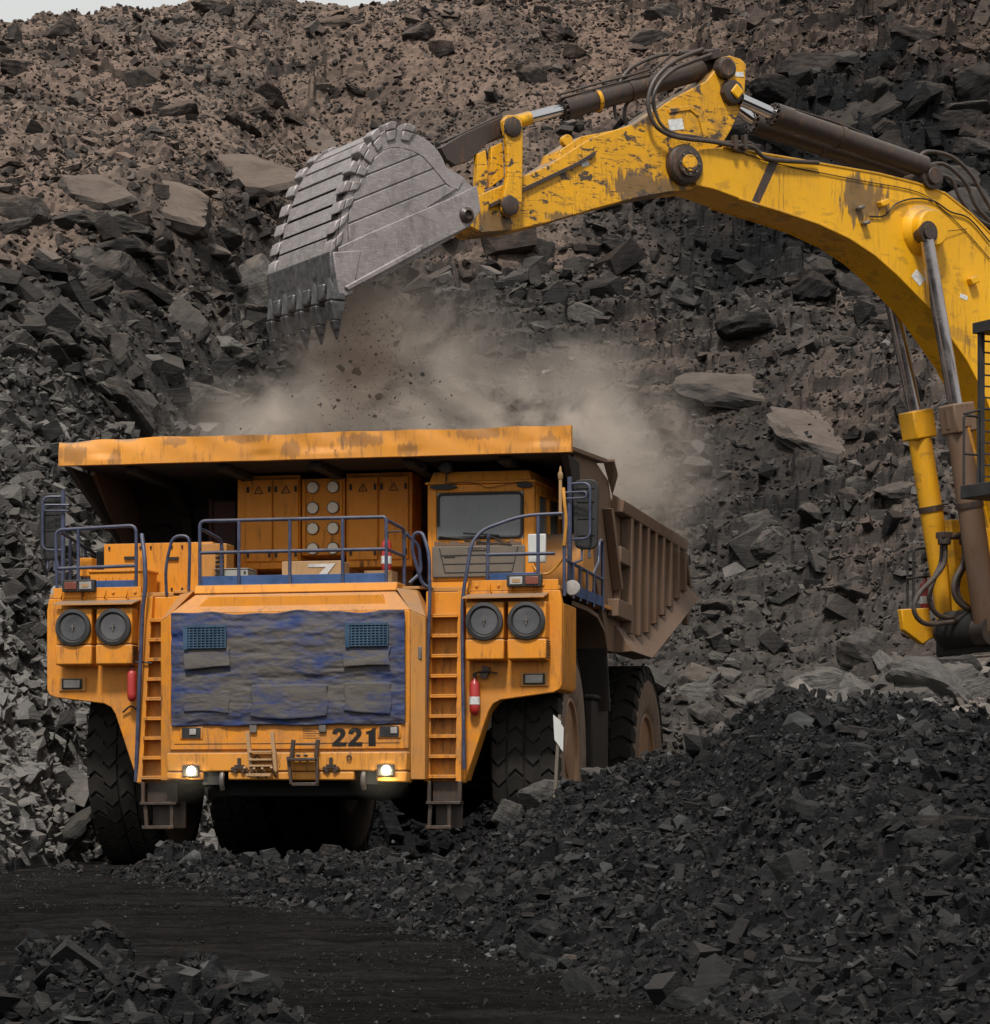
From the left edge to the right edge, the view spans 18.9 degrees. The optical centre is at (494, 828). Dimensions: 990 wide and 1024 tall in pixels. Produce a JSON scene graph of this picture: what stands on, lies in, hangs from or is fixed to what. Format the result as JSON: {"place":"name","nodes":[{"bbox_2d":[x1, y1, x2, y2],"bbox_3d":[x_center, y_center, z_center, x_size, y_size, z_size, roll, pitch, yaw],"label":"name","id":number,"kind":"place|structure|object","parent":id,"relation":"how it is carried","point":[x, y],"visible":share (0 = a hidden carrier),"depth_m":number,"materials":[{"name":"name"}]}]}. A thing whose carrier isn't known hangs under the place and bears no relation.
{"place":"outdoors","nodes":[
{"label":"outdoors","id":0,"kind":"place"},
{"bbox_2d":[0,0,398,22],"label":"sky","id":1,"kind":"structure","parent":0,"point":[10,10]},
{"bbox_2d":[215,311,456,430],"bbox_3d":[-2.173,-6.468,41.661,3.015,1.868,2.462,0,0,-28],"label":"falling grit","id":2,"kind":"object","parent":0,"point":[367,333],"visible":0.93,"depth_m":41.74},
{"bbox_2d":[0,856,744,1023],"bbox_3d":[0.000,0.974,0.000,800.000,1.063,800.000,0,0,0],"label":"ground","id":3,"kind":"structure","parent":0,"point":[440,990],"depth_m":22.74,"materials":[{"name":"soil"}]},
{"bbox_2d":[2,934,314,1023],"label":"coal mound","id":4,"kind":"object","parent":3,"relation":"on","point":[138,998],"visible":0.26,"depth_m":15.84,"materials":[{"name":"stone"}]},
{"bbox_2d":[0,919,306,1023],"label":"mound lumps","id":5,"kind":"object","parent":4,"relation":"on","point":[72,959],"visible":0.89,"depth_m":15.95,"materials":[{"name":"stone"}]},
{"bbox_2d":[40,425,698,863],"bbox_3d":[-1.479,-2.393,44.271,7.776,5.833,12.145,0,0,12],"label":"dump truck","id":6,"kind":"object","parent":3,"relation":"on","point":[540,571],"visible":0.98,"depth_m":39.63,"materials":[{"name":"metal"}]},
{"bbox_2d":[282,560,348,574],"bbox_3d":[-2.410,-3.382,39.917,0.820,0.400,0.462,0,0,12],"label":"emblem plate","id":7,"kind":"object","parent":6,"relation":"on","point":[316,567],"visible":0.41,"depth_m":39.70,"materials":[{"name":"orange metal"}]},
{"bbox_2d":[1,693,989,1023],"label":"coal heap","id":8,"kind":"object","parent":3,"relation":"on","point":[971,973],"visible":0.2,"depth_m":22.09,"materials":[{"name":"stone"}]},
{"bbox_2d":[491,799,526,825],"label":"boulder","id":9,"kind":"object","parent":8,"relation":"on","point":[506,812],"visible":0.62,"depth_m":32.47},
{"bbox_2d":[51,680,989,1023],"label":"coal lumps","id":10,"kind":"object","parent":8,"relation":"on","point":[715,970],"visible":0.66,"depth_m":22.23,"materials":[{"name":"stone"}]},
{"bbox_2d":[517,779,559,809],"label":"boulder","id":11,"kind":"object","parent":8,"relation":"on","point":[531,796],"visible":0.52,"depth_m":32.38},
{"bbox_2d":[527,918,560,937],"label":"boulder","id":12,"kind":"object","parent":8,"relation":"on","point":[543,927],"visible":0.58,"depth_m":22.06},
{"bbox_2d":[553,715,563,797],"bbox_3d":[0.670,-0.570,31.896,0.134,1.315,0.052,0,0,0],"label":"marker post","id":13,"kind":"object","parent":8,"relation":"on","point":[558,732],"visible":0.77,"depth_m":31.88,"materials":[{"name":"white paint"}]},
{"bbox_2d":[779,792,806,819],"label":"boulder","id":14,"kind":"object","parent":8,"relation":"on","point":[793,803],"visible":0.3,"depth_m":22.29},
{"bbox_2d":[799,800,821,821],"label":"boulder","id":15,"kind":"object","parent":8,"relation":"on","point":[807,813],"visible":0.62,"depth_m":22.00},
{"bbox_2d":[836,725,902,740],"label":"boulder","id":16,"kind":"object","parent":8,"relation":"on","point":[846,731],"visible":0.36,"depth_m":25.03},
{"bbox_2d":[902,828,945,848],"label":"boulder","id":17,"kind":"object","parent":8,"relation":"on","point":[916,837],"visible":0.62,"depth_m":19.74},
{"bbox_2d":[910,815,989,833],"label":"coal block","id":18,"kind":"object","parent":8,"relation":"on","point":[963,824],"depth_m":20.18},
{"bbox_2d":[937,851,966,876],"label":"boulder","id":19,"kind":"object","parent":8,"relation":"on","point":[952,863],"visible":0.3,"depth_m":19.22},
{"bbox_2d":[516,935,548,961],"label":"boulder","id":20,"kind":"object","parent":3,"relation":"on","point":[526,945],"visible":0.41,"depth_m":21.35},
{"bbox_2d":[559,967,603,992],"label":"boulder","id":21,"kind":"object","parent":3,"relation":"on","point":[574,980],"visible":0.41,"depth_m":19.33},
{"bbox_2d":[656,987,713,1010],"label":"boulder","id":22,"kind":"object","parent":3,"relation":"on","point":[682,998],"visible":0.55,"depth_m":17.77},
{"bbox_2d":[734,971,763,986],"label":"boulder","id":23,"kind":"object","parent":3,"relation":"on","point":[751,978],"visible":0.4,"depth_m":17.97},
{"bbox_2d":[766,987,801,1005],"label":"boulder","id":24,"kind":"object","parent":3,"relation":"on","point":[774,996],"visible":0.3,"depth_m":17.14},
{"bbox_2d":[0,0,989,865],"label":"hillside","id":25,"kind":"structure","parent":0,"point":[816,382],"depth_m":67.20,"materials":[{"name":"stone"}]},
{"bbox_2d":[0,59,32,76],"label":"boulder","id":26,"kind":"object","parent":25,"relation":"on","point":[12,67],"visible":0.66,"depth_m":73.95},
{"bbox_2d":[0,217,32,233],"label":"boulder","id":27,"kind":"object","parent":25,"relation":"on","point":[13,225],"visible":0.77,"depth_m":61.06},
{"bbox_2d":[0,194,54,223],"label":"rock ledge","id":28,"kind":"object","parent":25,"relation":"on","point":[14,207],"visible":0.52,"depth_m":61.56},
{"bbox_2d":[28,202,47,224],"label":"boulder","id":29,"kind":"object","parent":25,"relation":"on","point":[37,215],"visible":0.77,"depth_m":61.42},
{"bbox_2d":[39,338,72,365],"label":"boulder","id":30,"kind":"object","parent":25,"relation":"on","point":[54,348],"visible":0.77,"depth_m":53.35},
{"bbox_2d":[41,326,75,356],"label":"boulder","id":31,"kind":"object","parent":25,"relation":"on","point":[62,338],"visible":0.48,"depth_m":53.83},
{"bbox_2d":[45,12,79,38],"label":"boulder","id":32,"kind":"object","parent":25,"relation":"on","point":[65,25],"visible":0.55,"depth_m":80.05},
{"bbox_2d":[52,209,97,230],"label":"boulder","id":33,"kind":"object","parent":25,"relation":"on","point":[84,218],"visible":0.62,"depth_m":61.92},
{"bbox_2d":[62,806,92,845],"bbox_3d":[-6.162,0.016,43.208,0.994,0.224,0.875,-41,17,-13],"label":"rock slab","id":34,"kind":"object","parent":25,"relation":"on","point":[77,825],"visible":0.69,"depth_m":42.89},
{"bbox_2d":[70,246,104,264],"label":"boulder","id":35,"kind":"object","parent":25,"relation":"on","point":[83,254],"visible":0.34,"depth_m":60.58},
{"bbox_2d":[81,320,110,349],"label":"boulder","id":36,"kind":"object","parent":25,"relation":"on","point":[97,334],"visible":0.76,"depth_m":55.46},
{"bbox_2d":[57,174,136,210],"bbox_3d":[-8.463,-13.427,63.108,1.744,1.152,0.410,6,-45,-3],"label":"rock slab","id":37,"kind":"object","parent":25,"relation":"on","point":[97,192],"visible":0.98,"depth_m":62.92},
{"bbox_2d":[83,277,113,299],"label":"boulder","id":38,"kind":"object","parent":25,"relation":"on","point":[98,288],"visible":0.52,"depth_m":57.22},
{"bbox_2d":[77,249,140,287],"bbox_3d":[-7.795,-11.057,59.528,1.139,0.859,1.487,-32,18,12],"label":"boulder","id":39,"kind":"object","parent":25,"relation":"on","point":[117,267],"visible":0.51,"depth_m":59.01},
{"bbox_2d":[107,333,129,365],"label":"boulder","id":40,"kind":"object","parent":25,"relation":"on","point":[118,348],"visible":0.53,"depth_m":55.75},
{"bbox_2d":[102,210,146,236],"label":"boulder","id":41,"kind":"object","parent":25,"relation":"on","point":[126,223],"visible":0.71,"depth_m":62.35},
{"bbox_2d":[94,235,154,258],"bbox_3d":[-7.750,-12.114,62.258,1.723,0.500,1.376,-5,-5,-38],"label":"boulder","id":42,"kind":"object","parent":25,"relation":"on","point":[133,246],"visible":0.52,"depth_m":61.60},
{"bbox_2d":[105,375,155,437],"bbox_3d":[-6.893,-7.739,54.905,1.436,0.638,1.417,17,-37,4],"label":"boulder","id":43,"kind":"object","parent":25,"relation":"on","point":[129,401],"visible":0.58,"depth_m":54.50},
{"bbox_2d":[117,289,158,312],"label":"boulder","id":44,"kind":"object","parent":25,"relation":"on","point":[140,300],"visible":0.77,"depth_m":58.63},
{"bbox_2d":[124,66,162,88],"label":"boulder","id":45,"kind":"object","parent":25,"relation":"on","point":[140,77],"visible":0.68,"depth_m":75.68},
{"bbox_2d":[134,389,159,418],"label":"boulder","id":46,"kind":"object","parent":25,"relation":"on","point":[149,399],"visible":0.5,"depth_m":55.88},
{"bbox_2d":[149,227,174,253],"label":"boulder","id":47,"kind":"object","parent":25,"relation":"on","point":[168,247],"visible":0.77,"depth_m":62.95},
{"bbox_2d":[149,30,181,51],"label":"boulder","id":48,"kind":"object","parent":25,"relation":"on","point":[163,42],"visible":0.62,"depth_m":80.04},
{"bbox_2d":[158,102,198,116],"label":"boulder","id":49,"kind":"object","parent":25,"relation":"on","point":[178,109],"visible":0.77,"depth_m":71.66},
{"bbox_2d":[162,180,211,240],"bbox_3d":[-7.631,-13.644,64.503,3.158,1.438,0.534,16,-45,-2],"label":"rock ledge","id":50,"kind":"object","parent":25,"relation":"on","point":[187,210],"visible":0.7,"depth_m":64.22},
{"bbox_2d":[168,294,211,344],"bbox_3d":[-6.391,-10.345,61.206,1.066,1.485,0.461,24,-38,2],"label":"boulder","id":51,"kind":"object","parent":25,"relation":"on","point":[186,314],"visible":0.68,"depth_m":61.09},
{"bbox_2d":[191,0,227,12],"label":"boulder","id":52,"kind":"object","parent":25,"relation":"on","point":[205,6],"visible":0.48,"depth_m":82.85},
{"bbox_2d":[186,382,240,411],"bbox_3d":[-6.000,-8.680,59.462,1.857,0.540,1.525,6,11,-1],"label":"boulder","id":53,"kind":"object","parent":25,"relation":"on","point":[204,396],"visible":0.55,"depth_m":58.99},
{"bbox_2d":[216,225,242,250],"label":"boulder","id":54,"kind":"object","parent":25,"relation":"on","point":[231,237],"visible":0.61,"depth_m":66.21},
{"bbox_2d":[217,336,242,351],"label":"boulder","id":55,"kind":"object","parent":25,"relation":"on","point":[231,344],"visible":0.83,"depth_m":62.59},
{"bbox_2d":[229,345,257,368],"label":"boulder","id":56,"kind":"object","parent":25,"relation":"on","point":[245,356],"visible":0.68,"depth_m":62.91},
{"bbox_2d":[237,253,270,313],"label":"boulder","id":57,"kind":"object","parent":25,"relation":"on","point":[254,271],"visible":0.29,"depth_m":66.13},
{"bbox_2d":[241,376,271,405],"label":"boulder","id":58,"kind":"object","parent":25,"relation":"on","point":[258,388],"visible":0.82,"depth_m":62.75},
{"bbox_2d":[218,154,298,199],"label":"rock ledge","id":59,"kind":"object","parent":25,"relation":"on","point":[257,176],"visible":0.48,"depth_m":69.44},
{"bbox_2d":[245,104,275,121],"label":"boulder","id":60,"kind":"object","parent":25,"relation":"on","point":[264,112],"visible":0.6,"depth_m":76.64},
{"bbox_2d":[253,82,289,109],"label":"boulder","id":61,"kind":"object","parent":25,"relation":"on","point":[267,90],"visible":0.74,"depth_m":78.09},
{"bbox_2d":[302,127,338,150],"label":"rock slab","id":62,"kind":"object","parent":25,"relation":"on","point":[325,138],"visible":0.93,"depth_m":77.49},
{"bbox_2d":[318,15,355,29],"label":"boulder","id":63,"kind":"object","parent":25,"relation":"on","point":[340,21],"visible":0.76,"depth_m":83.19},
{"bbox_2d":[401,21,435,41],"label":"boulder","id":64,"kind":"object","parent":25,"relation":"on","point":[425,31],"visible":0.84,"depth_m":81.14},
{"bbox_2d":[0,0,989,860],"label":"slope rubble","id":65,"kind":"object","parent":25,"relation":"on","point":[32,464],"visible":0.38,"depth_m":65.26,"materials":[{"name":"stone"}]},
{"bbox_2d":[515,66,547,83],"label":"boulder","id":66,"kind":"object","parent":25,"relation":"on","point":[534,74],"visible":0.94,"depth_m":78.90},
{"bbox_2d":[532,238,554,260],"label":"boulder","id":67,"kind":"object","parent":25,"relation":"on","point":[544,248],"visible":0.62,"depth_m":71.65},
{"bbox_2d":[567,302,604,324],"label":"boulder","id":68,"kind":"object","parent":25,"relation":"on","point":[580,312],"visible":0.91,"depth_m":68.47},
{"bbox_2d":[601,234,625,252],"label":"boulder","id":69,"kind":"object","parent":25,"relation":"on","point":[609,243],"visible":0.49,"depth_m":72.02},
{"bbox_2d":[266,47,989,666],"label":"excavator","id":70,"kind":"object","parent":25,"relation":"on","point":[898,233],"visible":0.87,"depth_m":44.42,"materials":[{"name":"metal"}]},
{"bbox_2d":[628,28,673,46],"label":"boulder","id":71,"kind":"object","parent":25,"relation":"on","point":[645,37],"visible":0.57,"depth_m":81.34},
{"bbox_2d":[643,2,682,21],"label":"boulder","id":72,"kind":"object","parent":25,"relation":"on","point":[660,11],"visible":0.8,"depth_m":82.33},
{"bbox_2d":[677,683,715,702],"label":"boulder","id":73,"kind":"object","parent":25,"relation":"on","point":[699,692],"visible":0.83,"depth_m":57.60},
{"bbox_2d":[682,455,712,474],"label":"boulder","id":74,"kind":"object","parent":25,"relation":"on","point":[695,464],"visible":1,"depth_m":64.62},
{"bbox_2d":[675,662,722,688],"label":"boulder","id":75,"kind":"object","parent":25,"relation":"on","point":[692,672],"visible":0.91,"depth_m":58.10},
{"bbox_2d":[687,702,727,724],"bbox_3d":[4.055,-2.218,57.233,0.701,0.400,0.511,37,-2,-19],"label":"rock slab","id":76,"kind":"object","parent":25,"relation":"on","point":[707,713],"visible":0.94,"depth_m":57.04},
{"bbox_2d":[700,595,732,613],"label":"boulder","id":77,"kind":"object","parent":25,"relation":"on","point":[718,602],"visible":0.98,"depth_m":59.63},
{"bbox_2d":[672,372,764,408],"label":"rock ledge","id":78,"kind":"object","parent":25,"relation":"on","point":[731,391],"visible":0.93,"depth_m":65.97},
{"bbox_2d":[717,667,741,683],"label":"boulder","id":79,"kind":"object","parent":25,"relation":"on","point":[730,675],"visible":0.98,"depth_m":58.13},
{"bbox_2d":[720,117,766,147],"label":"boulder","id":80,"kind":"object","parent":25,"relation":"on","point":[738,128],"visible":0.09,"depth_m":73.45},
{"bbox_2d":[714,308,775,340],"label":"boulder","id":81,"kind":"object","parent":25,"relation":"on","point":[745,325],"visible":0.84,"depth_m":67.03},
{"bbox_2d":[743,688,774,703],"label":"boulder","id":82,"kind":"object","parent":25,"relation":"on","point":[755,696],"visible":0.52,"depth_m":57.65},
{"bbox_2d":[741,509,777,532],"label":"boulder","id":83,"kind":"object","parent":25,"relation":"on","point":[751,521],"visible":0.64,"depth_m":62.25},
{"bbox_2d":[750,526,790,559],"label":"boulder","id":84,"kind":"object","parent":25,"relation":"on","point":[762,546],"visible":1,"depth_m":61.22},
{"bbox_2d":[747,73,800,105],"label":"boulder","id":85,"kind":"object","parent":25,"relation":"on","point":[769,88],"visible":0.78,"depth_m":73.69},
{"bbox_2d":[766,406,845,465],"bbox_3d":[7.702,-8.377,64.558,3.715,0.346,2.044,9,40,-1],"label":"rock ledge","id":86,"kind":"object","parent":25,"relation":"on","point":[789,427],"visible":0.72,"depth_m":64.42,"materials":[{"name":"stone"}]},
{"bbox_2d":[797,503,822,525],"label":"boulder","id":87,"kind":"object","parent":25,"relation":"on","point":[810,513],"visible":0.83,"depth_m":62.32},
{"bbox_2d":[791,270,836,303],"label":"boulder","id":88,"kind":"object","parent":25,"relation":"on","point":[813,285],"visible":0.78,"depth_m":67.82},
{"bbox_2d":[784,669,850,695],"bbox_3d":[4.416,-1.935,41.112,0.853,0.493,1.201,-16,9,-10],"label":"boulder","id":89,"kind":"object","parent":25,"relation":"on","point":[827,680],"visible":0.47,"depth_m":40.73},
{"bbox_2d":[776,52,862,75],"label":"boulder","id":90,"kind":"object","parent":25,"relation":"on","point":[808,60],"visible":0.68,"depth_m":74.61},
{"bbox_2d":[803,254,844,284],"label":"boulder","id":91,"kind":"object","parent":25,"relation":"on","point":[823,262],"visible":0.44,"depth_m":70.65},
{"bbox_2d":[811,102,861,129],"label":"rock slab","id":92,"kind":"object","parent":25,"relation":"on","point":[846,118],"visible":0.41,"depth_m":73.38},
{"bbox_2d":[834,50,861,73],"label":"boulder","id":93,"kind":"object","parent":25,"relation":"on","point":[849,56],"visible":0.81,"depth_m":74.64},
{"bbox_2d":[837,486,859,517],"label":"boulder","id":94,"kind":"object","parent":25,"relation":"on","point":[848,493],"visible":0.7,"depth_m":62.10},
{"bbox_2d":[833,575,869,595],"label":"boulder","id":95,"kind":"object","parent":25,"relation":"on","point":[843,586],"visible":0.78,"depth_m":59.38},
{"bbox_2d":[833,273,874,299],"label":"boulder","id":96,"kind":"object","parent":25,"relation":"on","point":[853,285],"visible":0.29,"depth_m":69.43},
{"bbox_2d":[834,672,873,694],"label":"boulder","id":97,"kind":"object","parent":25,"relation":"on","point":[853,683],"visible":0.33,"depth_m":40.53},
{"bbox_2d":[836,629,889,668],"bbox_3d":[7.097,-3.444,57.117,0.983,0.860,0.678,19,-3,-27],"label":"boulder","id":98,"kind":"object","parent":25,"relation":"on","point":[857,648],"visible":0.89,"depth_m":56.93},
{"bbox_2d":[850,91,902,124],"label":"rock slab","id":99,"kind":"object","parent":25,"relation":"on","point":[883,106],"visible":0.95,"depth_m":73.02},
{"bbox_2d":[859,76,893,102],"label":"boulder","id":100,"kind":"object","parent":25,"relation":"on","point":[873,90],"visible":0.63,"depth_m":73.23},
{"bbox_2d":[871,117,896,136],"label":"boulder","id":101,"kind":"object","parent":25,"relation":"on","point":[882,126],"visible":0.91,"depth_m":72.65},
{"bbox_2d":[873,481,910,503],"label":"boulder","id":102,"kind":"object","parent":25,"relation":"on","point":[898,493],"visible":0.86,"depth_m":61.04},
{"bbox_2d":[877,129,916,152],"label":"boulder","id":103,"kind":"object","parent":25,"relation":"on","point":[893,137],"visible":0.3,"depth_m":72.25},
{"bbox_2d":[889,26,934,47],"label":"boulder","id":104,"kind":"object","parent":25,"relation":"on","point":[910,34],"visible":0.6,"depth_m":75.60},
{"bbox_2d":[895,684,945,704],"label":"boulder","id":105,"kind":"object","parent":25,"relation":"on","point":[924,692],"visible":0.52,"depth_m":40.38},
{"bbox_2d":[884,656,976,709],"bbox_3d":[6.056,-1.931,40.717,1.537,0.471,0.974,24,-28,15],"label":"boulder","id":106,"kind":"object","parent":25,"relation":"on","point":[937,675],"visible":0.63,"depth_m":40.40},
{"bbox_2d":[912,81,956,105],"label":"boulder","id":107,"kind":"object","parent":25,"relation":"on","point":[946,93],"visible":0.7,"depth_m":72.87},
{"bbox_2d":[936,654,982,670],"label":"boulder","id":108,"kind":"object","parent":25,"relation":"on","point":[971,659],"visible":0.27,"depth_m":40.91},
{"bbox_2d":[939,165,980,190],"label":"boulder","id":109,"kind":"object","parent":25,"relation":"on","point":[962,172],"visible":0.45,"depth_m":70.95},
{"bbox_2d":[943,661,978,680],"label":"boulder","id":110,"kind":"object","parent":25,"relation":"on","point":[964,671],"visible":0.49,"depth_m":40.68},
{"bbox_2d":[938,108,986,130],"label":"boulder","id":111,"kind":"object","parent":25,"relation":"on","point":[949,120],"visible":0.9,"depth_m":72.39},
{"bbox_2d":[945,100,989,112],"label":"boulder","id":112,"kind":"object","parent":25,"relation":"on","point":[984,105],"visible":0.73,"depth_m":72.45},
{"bbox_2d":[947,186,989,230],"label":"boulder","id":113,"kind":"object","parent":25,"relation":"on","point":[965,196],"visible":0.16,"depth_m":70.05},
{"bbox_2d":[951,137,989,157],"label":"boulder","id":114,"kind":"object","parent":25,"relation":"on","point":[968,145],"visible":1,"depth_m":71.55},
{"bbox_2d":[952,60,989,101],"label":"boulder","id":115,"kind":"object","parent":25,"relation":"on","point":[971,83],"visible":0.91,"depth_m":72.65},
{"bbox_2d":[962,676,989,698],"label":"boulder","id":116,"kind":"object","parent":25,"relation":"on","point":[979,686],"visible":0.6,"depth_m":40.65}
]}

